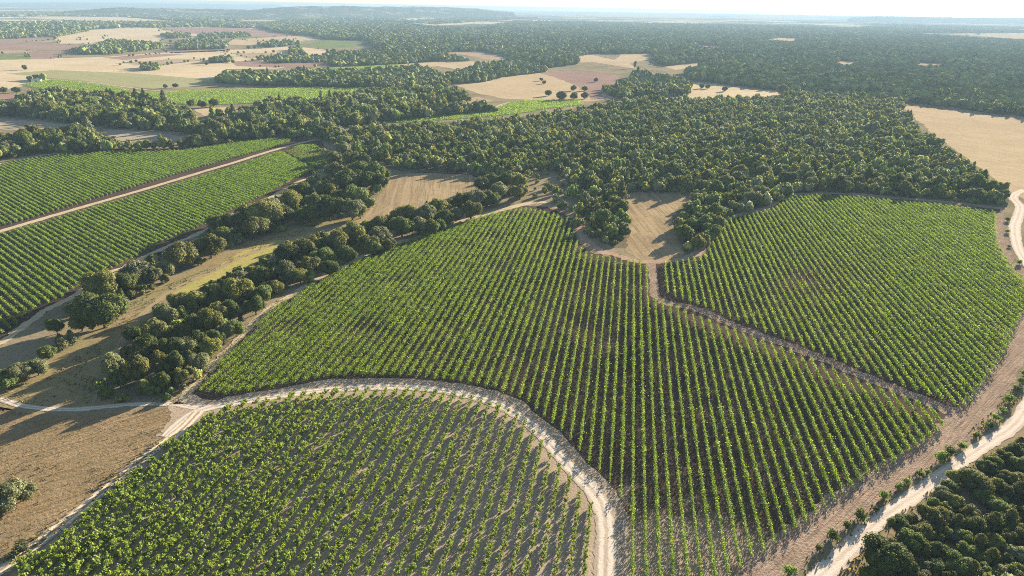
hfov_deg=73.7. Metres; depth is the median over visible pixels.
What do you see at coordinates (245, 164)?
vine row
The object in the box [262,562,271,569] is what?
grapevine
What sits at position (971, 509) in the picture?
oak tree
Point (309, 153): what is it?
vine row
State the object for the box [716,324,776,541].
vine row
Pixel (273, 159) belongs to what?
vine row
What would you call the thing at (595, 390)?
vine row
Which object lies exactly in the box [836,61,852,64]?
stubble field
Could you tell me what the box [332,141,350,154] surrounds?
oak tree
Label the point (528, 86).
stubble field
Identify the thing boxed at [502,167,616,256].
scrub ground
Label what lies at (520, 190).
oak tree
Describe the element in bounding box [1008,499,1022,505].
oak tree
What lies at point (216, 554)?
grapevine
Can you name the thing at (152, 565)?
grapevine
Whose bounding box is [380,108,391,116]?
oak tree
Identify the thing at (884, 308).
vine row
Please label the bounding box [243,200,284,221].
oak tree
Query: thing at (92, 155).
vine row
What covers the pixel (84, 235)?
vine row
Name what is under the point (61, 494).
dry grass field
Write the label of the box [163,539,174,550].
grapevine
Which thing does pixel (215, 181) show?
vine row
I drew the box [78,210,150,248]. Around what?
vine row
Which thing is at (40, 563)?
grapevine
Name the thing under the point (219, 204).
vine row
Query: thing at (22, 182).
vine row
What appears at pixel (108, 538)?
grapevine
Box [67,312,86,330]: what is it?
oak tree
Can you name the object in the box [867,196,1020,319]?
vine row
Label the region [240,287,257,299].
oak tree
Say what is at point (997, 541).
oak tree
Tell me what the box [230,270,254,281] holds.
oak tree
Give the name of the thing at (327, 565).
grapevine
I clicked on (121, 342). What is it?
valley track
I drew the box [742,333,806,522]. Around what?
vine row
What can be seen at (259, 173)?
vine row
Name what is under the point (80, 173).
vine row
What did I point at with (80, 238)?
vine row
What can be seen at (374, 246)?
oak tree
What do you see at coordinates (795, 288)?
vine row
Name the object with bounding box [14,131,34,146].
oak tree
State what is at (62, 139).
pine tree
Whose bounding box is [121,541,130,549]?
grapevine
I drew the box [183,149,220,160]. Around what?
vine row
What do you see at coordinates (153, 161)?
vine row
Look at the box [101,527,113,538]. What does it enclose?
grapevine
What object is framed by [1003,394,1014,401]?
shrub
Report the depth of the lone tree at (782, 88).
1037.27 m
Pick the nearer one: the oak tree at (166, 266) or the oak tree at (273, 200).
the oak tree at (166, 266)
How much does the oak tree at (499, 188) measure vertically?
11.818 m
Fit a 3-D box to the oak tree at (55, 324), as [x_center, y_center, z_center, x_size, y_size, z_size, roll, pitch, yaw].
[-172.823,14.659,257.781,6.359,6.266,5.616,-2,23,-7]
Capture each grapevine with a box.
[9,557,25,569]
[15,556,28,565]
[24,559,39,570]
[25,549,37,557]
[30,558,43,566]
[34,554,47,561]
[37,545,53,558]
[44,559,53,570]
[46,557,58,565]
[47,543,57,553]
[48,552,62,561]
[53,537,63,545]
[56,546,68,557]
[58,532,68,542]
[61,554,73,565]
[65,540,74,550]
[65,552,76,562]
[68,536,77,546]
[68,547,80,558]
[71,559,80,569]
[72,534,83,541]
[74,542,84,554]
[76,530,86,539]
[76,540,88,549]
[79,549,91,561]
[80,558,85,565]
[82,537,91,547]
[82,546,96,558]
[85,555,99,570]
[86,529,98,541]
[90,542,100,550]
[96,553,105,562]
[99,538,105,546]
[99,558,112,568]
[100,531,110,543]
[100,543,115,553]
[100,564,107,574]
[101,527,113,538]
[104,553,113,566]
[105,538,118,550]
[112,533,122,542]
[112,549,121,559]
[116,528,129,538]
[117,561,125,570]
[118,546,128,554]
[119,555,130,566]
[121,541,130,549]
[123,537,134,546]
[124,552,132,562]
[125,548,139,558]
[129,533,137,542]
[131,559,142,570]
[132,529,142,537]
[133,541,143,550]
[138,555,149,562]
[140,551,151,556]
[142,532,153,543]
[145,546,154,554]
[146,542,158,550]
[149,560,155,569]
[150,556,160,565]
[155,535,164,541]
[156,549,165,558]
[162,556,173,566]
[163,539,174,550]
[166,535,174,546]
[169,534,178,543]
[172,550,181,558]
[178,559,187,566]
[179,554,191,563]
[180,539,189,546]
[184,547,193,557]
[192,555,203,566]
[195,539,204,547]
[196,531,208,541]
[205,544,213,549]
[206,559,214,570]
[211,537,216,547]
[212,550,221,556]
[217,560,229,570]
[219,539,229,550]
[229,550,235,556]
[231,545,240,553]
[235,541,244,546]
[235,556,244,566]
[235,560,241,568]
[239,535,247,542]
[239,553,248,561]
[240,547,251,558]
[249,542,257,551]
[251,559,259,566]
[254,534,260,543]
[254,553,262,560]
[259,549,265,557]
[261,543,269,551]
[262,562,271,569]
[265,539,273,546]
[265,557,272,564]
[269,550,279,558]
[276,562,286,570]
[277,556,288,564]
[279,534,290,542]
[282,551,291,562]
[283,549,293,556]
[293,538,300,547]
[297,550,306,562]
[300,547,310,554]
[305,561,315,570]
[309,554,318,562]
[313,548,321,558]
[319,538,327,545]
[320,560,329,569]
[322,536,330,542]
[328,546,337,553]
[336,536,344,542]
[338,555,348,562]
[342,550,349,558]
[350,561,359,569]
[358,547,364,553]
[391,535,398,542]
[407,562,416,569]
[413,551,419,558]
[484,547,491,554]
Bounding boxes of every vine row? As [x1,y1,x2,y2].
[0,163,81,201]
[0,165,76,203]
[0,168,72,204]
[0,171,68,206]
[0,174,63,208]
[0,177,58,209]
[0,181,53,210]
[0,184,48,212]
[0,188,42,212]
[0,191,39,214]
[0,196,33,217]
[0,200,28,218]
[0,205,22,219]
[0,210,17,221]
[0,236,76,289]
[0,242,69,292]
[0,249,63,295]
[0,255,55,297]
[0,263,48,301]
[0,269,40,304]
[0,278,36,308]
[0,286,29,313]
[0,296,23,317]
[0,304,18,323]
[0,314,10,328]
[1,231,78,285]
[6,162,86,200]
[7,230,79,277]
[9,161,91,200]
[13,228,87,274]
[14,160,94,197]
[19,160,98,196]
[19,226,94,273]
[21,158,103,196]
[25,225,97,270]
[27,158,107,194]
[30,157,111,193]
[30,223,106,268]
[35,156,115,191]
[37,222,111,267]
[38,156,120,190]
[41,220,119,265]
[42,155,123,188]
[46,154,127,187]
[48,219,122,263]
[52,155,131,187]
[53,217,127,260]
[55,154,135,186]
[57,216,132,257]
[62,154,138,184]
[64,215,138,255]
[66,153,143,183]
[67,213,141,252]
[71,153,146,183]
[73,212,147,251]
[75,153,149,181]
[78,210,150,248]
[80,153,153,180]
[83,209,154,245]
[85,152,157,179]
[88,208,159,243]
[90,152,160,178]
[91,205,163,240]
[94,151,163,177]
[97,205,168,238]
[99,152,167,176]
[100,203,174,237]
[104,151,170,175]
[106,202,176,236]
[109,151,173,174]
[111,201,180,233]
[112,150,177,174]
[115,200,185,232]
[118,151,180,172]
[119,198,189,229]
[122,150,182,171]
[124,196,193,228]
[128,196,198,226]
[129,150,187,170]
[132,195,201,225]
[133,150,188,168]
[136,194,205,223]
[139,151,193,168]
[141,193,204,219]
[143,150,196,167]
[144,191,207,217]
[149,150,199,166]
[149,190,210,215]
[153,189,219,214]
[154,150,202,165]
[156,187,222,214]
[158,149,205,165]
[161,187,225,212]
[164,149,208,164]
[164,185,228,210]
[167,184,231,209]
[168,149,211,164]
[172,184,234,207]
[173,149,214,163]
[176,183,238,206]
[179,150,217,162]
[179,182,241,204]
[181,180,244,203]
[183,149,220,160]
[185,179,247,201]
[187,149,223,160]
[189,178,251,201]
[190,148,226,159]
[191,177,253,198]
[193,148,228,158]
[196,147,231,157]
[196,177,256,197]
[199,176,259,196]
[199,272,334,390]
[201,147,233,156]
[202,174,262,194]
[204,146,236,155]
[205,173,265,194]
[206,266,348,391]
[207,146,239,155]
[208,172,268,192]
[211,145,242,154]
[212,171,270,191]
[212,259,360,393]
[213,145,244,154]
[214,170,272,190]
[215,282,314,367]
[216,144,248,153]
[222,169,275,186]
[222,255,371,394]
[225,168,281,186]
[227,167,282,184]
[228,249,383,393]
[232,165,285,181]
[237,165,289,181]
[239,163,291,179]
[241,163,293,178]
[243,162,296,178]
[243,246,395,391]
[246,161,297,176]
[249,160,300,174]
[251,159,302,174]
[254,240,404,390]
[254,298,287,327]
[255,159,305,173]
[256,157,306,171]
[260,157,310,171]
[261,156,312,170]
[264,155,315,169]
[265,154,312,166]
[266,237,414,388]
[268,153,306,164]
[274,233,423,384]
[286,151,326,161]
[288,150,322,158]
[288,153,325,162]
[288,232,429,382]
[289,149,325,158]
[291,148,325,156]
[294,148,325,155]
[303,230,438,380]
[312,225,447,379]
[323,224,454,377]
[330,221,461,376]
[342,219,467,375]
[352,216,475,375]
[360,214,482,376]
[368,214,487,376]
[379,212,494,374]
[387,211,499,374]
[398,209,505,374]
[406,209,511,375]
[415,207,516,377]
[425,207,521,377]
[433,207,527,379]
[441,208,531,378]
[450,209,536,380]
[459,209,541,381]
[466,210,544,382]
[476,211,550,384]
[483,212,554,385]
[492,214,559,388]
[500,215,564,392]
[510,216,568,393]
[518,222,571,397]
[525,231,574,403]
[533,240,577,410]
[542,247,583,416]
[551,251,587,422]
[559,254,592,430]
[569,256,598,440]
[576,255,604,450]
[586,255,610,462]
[597,257,616,470]
[609,258,622,482]
[619,259,630,496]
[627,259,637,575]
[638,259,649,575]
[645,265,662,575]
[653,297,675,575]
[660,300,690,575]
[663,260,668,292]
[668,303,703,575]
[670,261,676,296]
[675,260,683,298]
[676,305,717,575]
[681,259,693,301]
[683,309,730,575]
[687,258,699,305]
[692,314,743,567]
[693,256,706,307]
[699,256,714,310]
[700,316,753,557]
[704,254,722,313]
[707,319,765,550]
[708,247,730,316]
[711,240,739,319]
[716,236,748,323]
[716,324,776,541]
[720,233,757,327]
[723,226,767,331]
[724,326,786,536]
[726,220,776,335]
[729,217,785,337]
[733,215,793,341]
[733,328,798,527]
[738,216,804,345]
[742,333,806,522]
[743,214,814,351]
[746,212,825,356]
[751,212,837,359]
[752,335,817,513]
[756,212,846,362]
[760,211,859,366]
[761,340,826,506]
[763,210,869,372]
[768,208,881,376]
[770,343,834,499]
[772,207,891,380]
[776,206,905,386]
[779,203,917,392]
[780,346,843,494]
[782,202,932,395]
[785,199,943,400]
[787,197,957,404]
[789,349,853,487]
[790,195,965,405]
[794,195,972,400]
[799,195,975,395]
[800,355,861,481]
[802,194,980,389]
[807,195,984,383]
[809,358,871,473]
[812,194,988,378]
[816,194,993,373]
[821,194,995,369]
[821,362,879,472]
[824,194,997,363]
[829,194,1001,358]
[832,367,884,464]
[834,194,1004,353]
[838,194,1007,347]
[843,196,1010,343]
[843,373,896,462]
[848,196,1013,339]
[853,196,1013,333]
[854,377,903,455]
[857,195,1017,329]
[862,196,1017,324]
[865,380,910,449]
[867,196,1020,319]
[872,197,1020,315]
[877,197,1023,312]
[877,384,919,446]
[882,198,1023,307]
[887,198,1023,302]
[890,390,924,441]
[892,199,1023,297]
[897,200,1023,293]
[903,200,1023,288]
[903,395,932,438]
[908,201,1023,283]
[913,202,1023,278]
[914,399,937,431]
[919,201,1013,267]
[923,202,1006,258]
[928,406,945,428]
[929,202,1002,251]
[934,203,1000,245]
[939,203,999,242]
[945,204,997,238]
[951,205,997,233]
[955,205,996,231]
[962,206,995,227]
[967,207,994,224]
[973,208,994,221]
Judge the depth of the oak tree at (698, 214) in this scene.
400.05 m
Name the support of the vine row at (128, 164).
on the vineyard soil at (52, 301)
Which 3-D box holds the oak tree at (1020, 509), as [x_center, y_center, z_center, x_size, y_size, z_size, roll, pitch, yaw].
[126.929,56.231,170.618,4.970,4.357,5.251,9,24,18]
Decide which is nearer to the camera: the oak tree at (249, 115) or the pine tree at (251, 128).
the pine tree at (251, 128)
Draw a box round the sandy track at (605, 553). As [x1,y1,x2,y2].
[160,384,618,575]
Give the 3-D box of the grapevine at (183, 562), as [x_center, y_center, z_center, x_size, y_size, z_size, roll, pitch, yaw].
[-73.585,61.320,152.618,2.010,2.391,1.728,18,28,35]
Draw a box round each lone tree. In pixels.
[0,87,7,92]
[10,86,21,92]
[186,99,194,105]
[197,100,205,106]
[209,98,218,106]
[545,90,551,94]
[556,91,566,98]
[570,92,577,98]
[581,92,588,98]
[776,84,788,92]
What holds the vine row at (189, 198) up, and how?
on the vineyard soil at (52, 301)
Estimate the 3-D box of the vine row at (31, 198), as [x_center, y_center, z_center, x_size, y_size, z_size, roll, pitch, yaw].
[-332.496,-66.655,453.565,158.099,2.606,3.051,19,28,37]
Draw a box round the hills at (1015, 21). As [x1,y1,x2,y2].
[847,16,1023,24]
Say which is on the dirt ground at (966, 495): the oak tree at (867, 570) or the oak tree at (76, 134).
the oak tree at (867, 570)
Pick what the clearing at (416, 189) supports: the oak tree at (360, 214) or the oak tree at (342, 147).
the oak tree at (360, 214)
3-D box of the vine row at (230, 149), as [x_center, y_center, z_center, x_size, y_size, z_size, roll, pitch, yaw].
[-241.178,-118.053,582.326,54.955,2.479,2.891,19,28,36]
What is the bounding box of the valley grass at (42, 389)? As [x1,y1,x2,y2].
[0,172,475,412]
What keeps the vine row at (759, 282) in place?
on the vineyard soil at (627, 480)
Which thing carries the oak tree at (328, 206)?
on the ground at (26, 344)
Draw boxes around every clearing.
[358,173,476,222]
[621,190,692,263]
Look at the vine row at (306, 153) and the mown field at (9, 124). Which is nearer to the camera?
the vine row at (306, 153)
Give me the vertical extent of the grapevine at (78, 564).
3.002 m
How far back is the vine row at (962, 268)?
343.12 m
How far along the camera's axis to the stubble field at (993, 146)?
701.95 m
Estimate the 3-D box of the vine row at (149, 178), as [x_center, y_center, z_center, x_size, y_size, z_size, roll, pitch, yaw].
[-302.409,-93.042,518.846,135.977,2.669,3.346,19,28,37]
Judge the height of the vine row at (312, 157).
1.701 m
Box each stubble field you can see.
[0,49,308,88]
[7,70,217,88]
[14,16,158,20]
[57,28,199,43]
[194,107,237,115]
[225,47,329,56]
[229,35,317,45]
[400,61,489,68]
[415,21,488,25]
[451,73,615,101]
[576,13,721,17]
[579,54,650,68]
[666,84,779,99]
[667,64,696,69]
[732,16,832,19]
[770,38,797,40]
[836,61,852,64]
[905,106,1023,198]
[951,34,1023,38]
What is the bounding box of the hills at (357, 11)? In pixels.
[228,5,518,17]
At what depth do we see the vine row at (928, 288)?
314.00 m
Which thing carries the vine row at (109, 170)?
on the vineyard soil at (52, 301)
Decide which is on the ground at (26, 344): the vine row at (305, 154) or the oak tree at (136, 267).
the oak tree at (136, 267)
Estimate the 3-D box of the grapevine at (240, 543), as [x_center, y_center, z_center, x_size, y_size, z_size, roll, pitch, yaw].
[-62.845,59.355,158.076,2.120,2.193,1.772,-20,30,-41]
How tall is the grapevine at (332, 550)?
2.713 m
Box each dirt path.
[0,139,320,232]
[0,164,330,344]
[1,152,74,163]
[60,80,316,91]
[175,201,546,403]
[538,192,1006,262]
[646,259,952,414]
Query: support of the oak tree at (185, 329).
on the ground at (26, 344)
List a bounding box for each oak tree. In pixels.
[0,141,10,150]
[0,368,6,376]
[0,372,19,388]
[0,477,26,512]
[2,105,17,116]
[5,362,31,381]
[13,129,32,137]
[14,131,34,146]
[16,105,34,117]
[16,482,37,501]
[27,358,48,374]
[31,144,47,152]
[33,99,42,106]
[36,345,57,358]
[38,126,55,135]
[41,100,58,110]
[45,133,59,144]
[45,318,64,333]
[63,123,82,132]
[64,302,77,314]
[65,135,74,140]
[66,138,86,151]
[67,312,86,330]
[70,131,83,137]
[72,291,129,327]
[78,269,117,294]
[80,109,97,124]
[81,114,92,123]
[97,385,115,397]
[98,109,111,123]
[99,352,124,373]
[105,110,126,122]
[106,368,129,387]
[115,271,137,291]
[118,260,150,283]
[120,354,149,381]
[121,324,140,341]
[127,343,149,360]
[132,333,157,358]
[140,317,167,340]
[141,265,162,282]
[143,384,160,395]
[148,114,166,122]
[150,350,165,363]
[152,302,178,325]
[152,371,170,390]
[154,359,171,373]
[155,259,175,275]
[158,336,182,355]
[160,241,198,268]
[164,333,177,339]
[164,350,184,371]
[166,292,187,308]
[166,372,172,381]
[173,324,192,336]
[173,367,188,384]
[177,336,197,352]
[182,291,205,306]
[183,313,200,329]
[185,134,203,143]
[188,352,209,372]
[189,329,207,342]
[192,233,226,257]
[192,343,202,352]
[196,308,224,330]
[198,337,222,357]
[199,118,210,124]
[201,292,222,307]
[204,212,234,229]
[205,119,223,129]
[205,329,225,341]
[208,226,234,242]
[209,301,228,317]
[211,116,232,125]
[215,128,232,140]
[216,323,235,338]
[220,277,253,300]
[222,299,238,317]
[227,211,246,226]
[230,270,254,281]
[230,319,244,336]
[234,203,249,214]
[238,110,256,121]
[239,216,268,238]
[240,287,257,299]
[241,295,265,314]
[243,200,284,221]
[249,215,271,228]
[249,265,276,282]
[254,285,271,300]
[258,101,275,111]
[261,197,283,206]
[268,279,284,293]
[270,124,285,136]
[272,243,300,262]
[274,205,295,223]
[274,259,295,280]
[280,189,302,207]
[288,181,313,196]
[289,268,308,282]
[292,234,318,254]
[295,203,319,221]
[300,256,320,271]
[304,193,322,204]
[309,246,336,264]
[313,126,328,139]
[315,179,339,195]
[315,195,344,219]
[318,238,331,247]
[318,260,339,274]
[319,120,336,127]
[323,162,344,176]
[325,151,339,162]
[326,229,348,249]
[328,189,344,199]
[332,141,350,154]
[333,168,358,188]
[335,246,358,262]
[342,149,358,163]
[342,198,364,219]
[343,183,368,201]
[343,221,365,239]
[348,161,366,171]
[352,152,370,163]
[353,169,374,188]
[356,234,379,252]
[358,206,366,218]
[359,220,372,231]
[362,161,385,175]
[365,239,381,253]
[368,226,392,242]
[370,173,389,190]
[370,215,387,226]
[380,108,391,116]
[382,239,396,249]
[385,168,390,177]
[389,207,404,217]
[389,215,416,236]
[400,204,418,220]
[412,216,427,233]
[413,203,436,219]
[422,219,440,234]
[428,197,448,211]
[435,209,454,224]
[436,218,446,230]
[450,206,464,220]
[452,193,468,208]
[462,200,482,218]
[466,190,485,204]
[473,176,490,189]
[482,190,496,205]
[483,172,499,184]
[488,181,506,195]
[490,192,501,205]
[499,170,515,187]
[507,173,527,185]
[509,184,527,199]
[580,207,593,216]
[584,179,599,186]
[595,208,611,223]
[613,199,628,212]
[663,160,679,173]
[675,174,691,185]
[676,224,693,239]
[684,217,699,227]
[690,212,703,217]
[690,234,705,248]
[697,214,714,227]
[702,222,722,236]
[703,170,715,180]
[706,203,726,215]
[709,180,723,191]
[713,215,725,226]
[716,174,734,184]
[730,164,748,172]
[742,192,757,201]
[757,165,771,175]
[780,171,797,182]
[804,176,818,187]
[832,174,847,190]
[858,565,880,575]
[861,531,913,575]
[885,536,901,544]
[886,513,912,532]
[890,173,905,181]
[895,561,919,575]
[897,527,928,552]
[898,180,912,190]
[898,567,921,575]
[904,512,918,525]
[910,521,936,541]
[912,569,930,575]
[915,503,949,525]
[916,519,937,528]
[917,557,934,571]
[926,497,943,506]
[927,540,948,557]
[929,558,954,571]
[930,568,940,575]
[931,175,947,185]
[931,528,944,542]
[932,486,952,500]
[934,556,947,561]
[937,526,952,539]
[939,479,962,495]
[940,567,957,575]
[944,470,963,484]
[944,549,977,575]
[945,494,966,508]
[947,509,954,526]
[948,527,963,541]
[955,540,979,557]
[957,467,995,491]
[957,503,981,516]
[957,529,975,543]
[963,173,975,179]
[964,514,989,533]
[966,188,987,197]
[969,173,986,187]
[971,551,992,562]
[972,488,994,501]
[974,459,998,476]
[979,561,999,575]
[981,180,1000,190]
[981,495,995,507]
[983,454,1005,469]
[985,532,1006,549]
[987,499,1019,515]
[989,477,1008,491]
[992,470,1010,483]
[992,563,1010,575]
[994,494,1009,502]
[995,448,1016,465]
[997,483,1022,502]
[998,528,1021,545]
[999,551,1015,564]
[1000,512,1017,529]
[1002,469,1023,484]
[1003,544,1023,562]
[1004,442,1023,456]
[1004,562,1023,573]
[1008,456,1023,471]
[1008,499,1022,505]
[1010,504,1023,520]
[1012,522,1023,541]
[1012,569,1023,575]
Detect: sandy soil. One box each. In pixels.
[12,378,628,575]
[156,394,223,436]
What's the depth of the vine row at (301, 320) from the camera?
259.10 m
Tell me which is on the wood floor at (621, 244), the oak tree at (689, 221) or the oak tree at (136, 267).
the oak tree at (689, 221)
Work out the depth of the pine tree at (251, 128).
629.19 m
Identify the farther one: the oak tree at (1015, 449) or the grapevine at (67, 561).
the oak tree at (1015, 449)
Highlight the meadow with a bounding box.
[165,237,320,293]
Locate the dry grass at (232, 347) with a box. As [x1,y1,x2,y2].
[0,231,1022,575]
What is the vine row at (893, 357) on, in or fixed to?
on the vineyard soil at (627, 480)
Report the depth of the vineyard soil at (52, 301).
407.45 m
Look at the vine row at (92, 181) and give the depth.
488.21 m
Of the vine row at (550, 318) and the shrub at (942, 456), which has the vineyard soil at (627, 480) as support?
the vine row at (550, 318)
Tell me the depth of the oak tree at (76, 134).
594.96 m
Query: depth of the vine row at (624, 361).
226.59 m
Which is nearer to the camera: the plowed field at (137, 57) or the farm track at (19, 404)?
the farm track at (19, 404)
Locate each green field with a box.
[0,54,30,58]
[21,80,366,105]
[298,41,370,47]
[389,100,583,122]
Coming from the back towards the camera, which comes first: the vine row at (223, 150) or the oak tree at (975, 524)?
the vine row at (223, 150)
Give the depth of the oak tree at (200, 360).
229.54 m
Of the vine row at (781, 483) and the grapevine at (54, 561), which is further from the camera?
the vine row at (781, 483)
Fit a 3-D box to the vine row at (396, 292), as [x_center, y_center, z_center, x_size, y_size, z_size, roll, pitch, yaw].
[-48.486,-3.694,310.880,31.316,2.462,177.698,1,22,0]
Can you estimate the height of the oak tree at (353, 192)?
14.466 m
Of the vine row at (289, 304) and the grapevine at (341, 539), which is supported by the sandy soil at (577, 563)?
the grapevine at (341, 539)
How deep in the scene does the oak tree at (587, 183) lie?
471.12 m
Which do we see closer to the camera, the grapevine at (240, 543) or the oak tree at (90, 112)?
the grapevine at (240, 543)
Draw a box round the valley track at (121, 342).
[88,204,393,403]
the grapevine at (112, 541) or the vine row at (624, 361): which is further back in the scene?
the vine row at (624, 361)
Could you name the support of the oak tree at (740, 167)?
on the wood floor at (621, 244)
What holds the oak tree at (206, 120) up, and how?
on the ground at (26, 344)
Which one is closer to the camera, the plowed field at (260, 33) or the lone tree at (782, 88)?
the lone tree at (782, 88)
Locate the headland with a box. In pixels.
[723,212,1023,575]
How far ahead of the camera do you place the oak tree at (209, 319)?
257.26 m
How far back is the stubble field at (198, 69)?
1323.72 m
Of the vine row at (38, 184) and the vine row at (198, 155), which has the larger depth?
the vine row at (198, 155)
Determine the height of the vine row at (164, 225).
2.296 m
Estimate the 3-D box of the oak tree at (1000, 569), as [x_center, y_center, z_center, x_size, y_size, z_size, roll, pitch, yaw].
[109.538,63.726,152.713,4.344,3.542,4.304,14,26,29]
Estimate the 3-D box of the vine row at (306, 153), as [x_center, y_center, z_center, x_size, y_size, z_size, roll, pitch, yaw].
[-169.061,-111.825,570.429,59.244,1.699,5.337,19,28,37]
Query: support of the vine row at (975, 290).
on the vineyard soil at (627, 480)
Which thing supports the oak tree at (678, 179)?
on the wood floor at (621, 244)
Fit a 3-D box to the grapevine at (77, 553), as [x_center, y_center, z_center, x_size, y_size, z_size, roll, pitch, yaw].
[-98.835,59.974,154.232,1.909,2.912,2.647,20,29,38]
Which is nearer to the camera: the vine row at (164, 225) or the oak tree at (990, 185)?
the vine row at (164, 225)
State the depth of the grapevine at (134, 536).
158.74 m
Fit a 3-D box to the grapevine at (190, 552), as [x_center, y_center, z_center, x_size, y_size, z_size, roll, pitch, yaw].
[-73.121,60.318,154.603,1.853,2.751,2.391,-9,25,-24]
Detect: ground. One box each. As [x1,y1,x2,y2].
[0,2,1023,575]
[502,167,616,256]
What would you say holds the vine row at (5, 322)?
on the vineyard soil at (52, 301)
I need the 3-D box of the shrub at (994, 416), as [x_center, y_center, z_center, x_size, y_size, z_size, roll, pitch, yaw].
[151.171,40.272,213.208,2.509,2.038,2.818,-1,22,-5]
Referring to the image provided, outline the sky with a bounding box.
[0,0,1023,17]
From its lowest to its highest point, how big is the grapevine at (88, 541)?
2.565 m
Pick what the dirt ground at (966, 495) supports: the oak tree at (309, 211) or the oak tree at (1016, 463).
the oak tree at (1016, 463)
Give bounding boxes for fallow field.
[0,50,32,53]
[126,59,200,64]
[233,53,274,58]
[430,97,492,104]
[449,52,506,59]
[918,63,944,65]
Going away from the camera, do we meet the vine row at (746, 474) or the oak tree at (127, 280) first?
the vine row at (746, 474)
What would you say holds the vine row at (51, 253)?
on the vineyard soil at (52, 301)
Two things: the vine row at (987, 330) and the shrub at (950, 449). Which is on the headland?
the shrub at (950, 449)
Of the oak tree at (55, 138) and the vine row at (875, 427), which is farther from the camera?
the oak tree at (55, 138)
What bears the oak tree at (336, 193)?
on the ground at (26, 344)
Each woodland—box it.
[0,11,1023,112]
[0,27,1023,575]
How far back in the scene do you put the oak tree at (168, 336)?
251.41 m
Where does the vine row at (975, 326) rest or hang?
on the vineyard soil at (627, 480)
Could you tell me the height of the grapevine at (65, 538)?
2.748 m
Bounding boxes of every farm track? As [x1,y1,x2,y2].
[0,397,207,411]
[0,411,203,575]
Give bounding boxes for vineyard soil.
[0,137,330,338]
[193,194,1023,575]
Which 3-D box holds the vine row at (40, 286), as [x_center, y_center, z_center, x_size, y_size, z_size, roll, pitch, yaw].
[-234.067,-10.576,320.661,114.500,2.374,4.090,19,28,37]
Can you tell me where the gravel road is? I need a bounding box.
[804,189,1023,575]
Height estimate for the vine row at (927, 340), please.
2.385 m
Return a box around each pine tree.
[26,94,34,107]
[52,333,71,351]
[58,135,66,143]
[65,329,79,345]
[81,115,94,130]
[116,116,125,128]
[132,88,140,98]
[134,380,145,393]
[158,90,169,101]
[165,110,174,122]
[177,332,184,337]
[186,110,199,121]
[192,301,199,314]
[229,104,236,113]
[238,123,250,139]
[247,122,255,138]
[289,112,298,122]
[345,96,354,108]
[381,148,390,164]
[401,152,409,164]
[615,179,629,197]
[634,159,643,172]
[827,162,834,168]
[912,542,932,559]
[951,514,967,529]
[966,560,982,575]
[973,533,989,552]
[981,169,989,178]
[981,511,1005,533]
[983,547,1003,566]
[1003,508,1020,523]
[1008,481,1023,501]
[1011,437,1023,443]
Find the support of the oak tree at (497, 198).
on the ground at (26, 344)
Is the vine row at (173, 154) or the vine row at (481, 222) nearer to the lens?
the vine row at (481, 222)
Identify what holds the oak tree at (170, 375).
on the ground at (26, 344)
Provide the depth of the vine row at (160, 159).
540.07 m
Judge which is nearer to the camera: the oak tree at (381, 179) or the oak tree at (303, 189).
the oak tree at (303, 189)
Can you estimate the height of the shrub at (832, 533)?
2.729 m
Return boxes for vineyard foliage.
[0,137,996,332]
[17,386,593,575]
[313,64,399,69]
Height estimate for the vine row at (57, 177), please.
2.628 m
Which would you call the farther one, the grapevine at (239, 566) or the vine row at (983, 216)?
the vine row at (983, 216)
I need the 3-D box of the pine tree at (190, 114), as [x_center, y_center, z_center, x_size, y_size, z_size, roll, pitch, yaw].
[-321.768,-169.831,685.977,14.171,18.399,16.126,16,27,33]
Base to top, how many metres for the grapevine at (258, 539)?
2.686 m
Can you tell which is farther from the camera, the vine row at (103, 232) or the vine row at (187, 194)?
the vine row at (187, 194)
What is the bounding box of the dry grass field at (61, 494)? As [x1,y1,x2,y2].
[0,407,171,562]
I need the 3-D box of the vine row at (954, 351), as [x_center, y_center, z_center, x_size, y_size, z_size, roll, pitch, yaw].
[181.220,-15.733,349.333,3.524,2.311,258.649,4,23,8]
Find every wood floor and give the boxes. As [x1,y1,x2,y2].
[356,109,1008,254]
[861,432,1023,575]
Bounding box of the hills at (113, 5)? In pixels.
[0,2,283,8]
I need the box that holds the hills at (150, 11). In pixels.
[63,7,247,14]
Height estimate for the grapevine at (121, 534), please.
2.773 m
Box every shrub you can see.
[4,550,19,561]
[11,538,28,552]
[781,564,797,575]
[815,544,821,550]
[826,527,841,542]
[843,520,852,528]
[854,508,867,521]
[879,489,889,498]
[895,481,902,490]
[902,477,910,484]
[915,470,923,476]
[934,450,949,462]
[944,445,958,455]
[957,442,968,449]
[972,432,980,436]
[991,413,1002,420]
[998,406,1007,412]
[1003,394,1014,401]
[1013,384,1021,390]
[1017,377,1023,382]
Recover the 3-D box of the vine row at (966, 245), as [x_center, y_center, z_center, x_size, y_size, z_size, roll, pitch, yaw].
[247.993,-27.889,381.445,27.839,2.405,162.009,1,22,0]
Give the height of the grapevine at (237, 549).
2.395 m
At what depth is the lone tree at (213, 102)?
825.83 m
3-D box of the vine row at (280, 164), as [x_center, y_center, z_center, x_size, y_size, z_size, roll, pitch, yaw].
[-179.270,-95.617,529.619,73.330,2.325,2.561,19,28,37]
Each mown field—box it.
[0,119,68,129]
[102,129,183,141]
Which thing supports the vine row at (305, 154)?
on the vineyard soil at (52, 301)
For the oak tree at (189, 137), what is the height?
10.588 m
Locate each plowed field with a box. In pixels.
[0,37,57,41]
[0,44,78,49]
[0,93,25,101]
[26,52,68,58]
[104,54,183,59]
[162,28,296,36]
[167,48,232,52]
[233,61,330,66]
[539,71,620,99]

